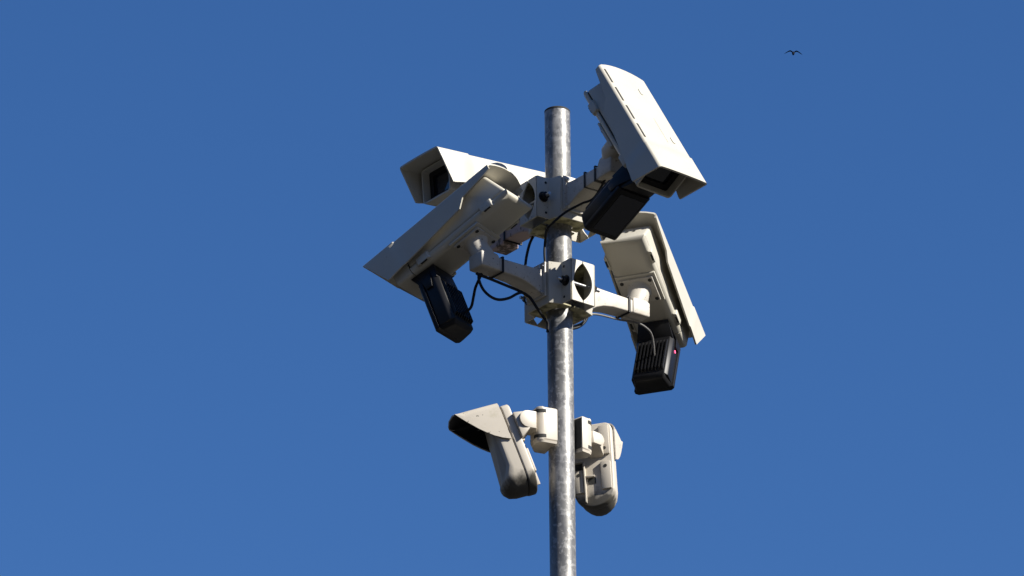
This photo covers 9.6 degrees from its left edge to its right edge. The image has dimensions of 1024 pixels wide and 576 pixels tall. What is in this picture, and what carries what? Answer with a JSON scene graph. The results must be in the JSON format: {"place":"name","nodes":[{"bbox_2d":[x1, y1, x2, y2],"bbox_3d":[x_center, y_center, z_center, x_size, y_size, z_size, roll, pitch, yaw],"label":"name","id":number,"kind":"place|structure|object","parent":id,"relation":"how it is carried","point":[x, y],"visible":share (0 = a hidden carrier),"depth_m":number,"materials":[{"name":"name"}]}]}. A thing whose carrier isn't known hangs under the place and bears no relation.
{"place":"outdoors","nodes":[
{"label":"outdoors","id":0,"kind":"place"},
{"bbox_2d":[0,0,1023,575],"label":"sky","id":1,"kind":"structure","parent":0,"point":[204,371],"materials":[{"name":"blue"}]},
{"label":"ground","id":2,"kind":"structure","parent":0,"visible":0},
{"bbox_2d":[544,106,575,575],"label":"steel pole","id":3,"kind":"object","parent":2,"relation":"on","point":[562,517],"visible":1,"depth_m":17.84,"materials":[{"name":"silver metal"}]},
{"bbox_2d":[448,403,557,498],"bbox_3d":[0.008,0.468,17.756,0.306,0.286,0.149,-16,-21,-15],"label":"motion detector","id":4,"kind":"object","parent":3,"relation":"attached to","point":[498,433],"visible":1,"depth_m":17.72,"materials":[{"name":"beige plastic"}]},
{"bbox_2d":[519,175,595,242],"bbox_3d":[0.137,-0.233,18.104,0.219,0.132,0.163,16,-29,-32],"label":"pole clamp","id":5,"kind":"object","parent":3,"relation":"attached to","point":[542,196],"visible":0.66,"depth_m":18.04,"materials":[{"name":"metal"}]},
{"bbox_2d":[490,219,531,254],"bbox_3d":[0.022,-0.176,18.258,0.088,0.144,0.234,16,-29,-32],"label":"mounting arm","id":6,"kind":"object","parent":5,"relation":"attached to","point":[509,241],"visible":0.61,"depth_m":18.26},
{"bbox_2d":[400,146,544,205],"bbox_3d":[-0.074,-0.285,18.335,0.506,0.139,0.190,12,-27,-36],"label":"security camera","id":7,"kind":"object","parent":6,"relation":"attached to","point":[435,176],"visible":0.39,"depth_m":18.25,"materials":[{"name":"beige paint"}]},
{"bbox_2d":[429,165,448,198],"bbox_3d":[-0.196,-0.314,18.246,0.017,0.096,0.120,12,-27,-36],"label":"window frame","id":8,"kind":"structure","parent":7,"relation":"in","point":[439,178],"depth_m":18.26,"materials":[{"name":"black plastic"}]},
{"bbox_2d":[563,142,622,214],"bbox_3d":[0.256,-0.339,17.960,0.093,0.164,0.256,16,-29,-32],"label":"mounting arm","id":9,"kind":"object","parent":5,"relation":"attached to","point":[582,188],"visible":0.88,"depth_m":17.96},
{"bbox_2d":[543,180,605,261],"bbox_3d":[0.193,-0.201,17.944,0.276,0.223,0.058,-18,-29,33],"label":"cable","id":10,"kind":"object","parent":9,"relation":"attached to","point":[559,217],"visible":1,"depth_m":17.98,"materials":[{"name":"rubber"}]},
{"bbox_2d":[584,64,706,198],"bbox_3d":[0.369,-0.435,17.830,0.190,0.506,0.139,20,-62,-38],"label":"security camera","id":11,"kind":"object","parent":9,"relation":"attached to","point":[639,135],"visible":1,"depth_m":17.75,"materials":[{"name":"beige paint"}]},
{"bbox_2d":[581,166,654,239],"bbox_3d":[0.310,-0.247,17.821,0.126,0.093,0.225,20,-59,-38],"label":"infrared lamp","id":12,"kind":"object","parent":11,"relation":"hanging from","point":[617,203],"visible":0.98,"depth_m":17.79,"materials":[{"name":"black metal"}]},
{"bbox_2d":[641,168,678,190],"bbox_3d":[0.424,-0.337,17.715,0.120,0.017,0.096,20,-62,-38],"label":"window frame","id":13,"kind":"structure","parent":11,"relation":"in","point":[660,178],"depth_m":17.73,"materials":[{"name":"black plastic"}]},
{"bbox_2d":[519,258,599,328],"bbox_3d":[0.140,0.018,17.992,0.163,0.132,0.219,17,-30,-35],"label":"pole clamp","id":14,"kind":"object","parent":3,"relation":"attached to","point":[570,279],"visible":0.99,"depth_m":17.93,"materials":[{"name":"metal"}]},
{"bbox_2d":[464,235,546,304],"bbox_3d":[-0.028,-0.059,17.893,0.252,0.151,0.090,16,-29,-32],"label":"mounting arm","id":15,"kind":"object","parent":14,"relation":"attached to","point":[485,259],"visible":1,"depth_m":17.86},
{"bbox_2d":[363,164,531,301],"bbox_3d":[-0.174,-0.141,17.931,0.506,0.139,0.190,-39,-37,15],"label":"security camera","id":16,"kind":"object","parent":15,"relation":"attached to","point":[489,203],"visible":0.99,"depth_m":17.87,"materials":[{"name":"beige paint"}]},
{"bbox_2d":[411,264,472,342],"bbox_3d":[-0.199,0.049,17.865,0.097,0.218,0.126,-35,-36,18],"label":"infrared lamp","id":17,"kind":"object","parent":16,"relation":"hanging from","point":[444,300],"visible":1,"depth_m":17.82,"materials":[{"name":"black metal"}]},
{"bbox_2d":[464,273,482,312],"bbox_3d":[-0.116,0.021,17.829,0.091,0.115,0.021,-22,-32,39],"label":"cable","id":18,"kind":"object","parent":17,"relation":"attached to","point":[473,298],"visible":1,"depth_m":17.82,"materials":[{"name":"rubber"}]},
{"bbox_2d":[475,272,527,296],"bbox_3d":[-0.029,-0.011,17.848,0.183,0.038,0.012,15,-28,-31],"label":"cable","id":19,"kind":"object","parent":15,"relation":"attached to","point":[499,282],"visible":1,"depth_m":17.84,"materials":[{"name":"rubber"}]},
{"bbox_2d":[477,273,548,332],"bbox_3d":[0.010,0.040,17.852,0.260,0.122,0.028,17,-29,-34],"label":"cable","id":20,"kind":"object","parent":15,"relation":"hanging from","point":[511,297],"visible":1,"depth_m":17.86,"materials":[{"name":"rubber"}]},
{"bbox_2d":[524,236,533,265],"bbox_3d":[0.046,-0.088,18.045,0.016,0.202,0.114,-8,-25,16],"label":"cable","id":21,"kind":"object","parent":15,"relation":"attached to","point":[528,249],"visible":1,"depth_m":18.07,"materials":[{"name":"rubber"}]},
{"bbox_2d":[573,318,587,329],"bbox_3d":[0.199,0.096,17.990,0.088,0.092,0.014,20,-31,-39],"label":"cable","id":22,"kind":"object","parent":14,"relation":"attached to","point":[580,325],"visible":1,"depth_m":17.98,"materials":[{"name":"rubber"}]},
{"bbox_2d":[592,281,651,321],"bbox_3d":[0.308,0.039,18.128,0.264,0.157,0.088,17,-30,-35],"label":"mounting arm","id":23,"kind":"object","parent":14,"relation":"attached to","point":[634,305],"visible":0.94,"depth_m":18.13},
{"bbox_2d":[573,313,654,355],"bbox_3d":[0.309,0.123,18.104,0.031,0.093,0.363,-22,-32,39],"label":"cable","id":24,"kind":"object","parent":23,"relation":"attached to","point":[631,321],"visible":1,"depth_m":18.14,"materials":[{"name":"grey rubber"}]},
{"bbox_2d":[600,211,704,349],"bbox_3d":[0.407,0.009,18.296,0.190,0.139,0.506,-9,-52,18],"label":"security camera","id":25,"kind":"object","parent":23,"relation":"attached to","point":[638,249],"visible":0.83,"depth_m":18.21,"materials":[{"name":"beige paint"}]},
{"bbox_2d":[632,319,680,394],"bbox_3d":[0.423,0.209,18.250,0.126,0.212,0.104,-9,-49,18],"label":"infrared lamp","id":26,"kind":"object","parent":25,"relation":"hanging from","point":[657,372],"visible":1,"depth_m":18.22,"materials":[{"name":"black metal"}]},
{"bbox_2d":[574,416,622,515],"bbox_3d":[0.241,0.522,17.907,0.132,0.286,0.292,-10,-29,11],"label":"motion detector","id":27,"kind":"object","parent":3,"relation":"attached to","point":[598,448],"visible":0.94,"depth_m":17.85,"materials":[{"name":"beige plastic"}]}
]}

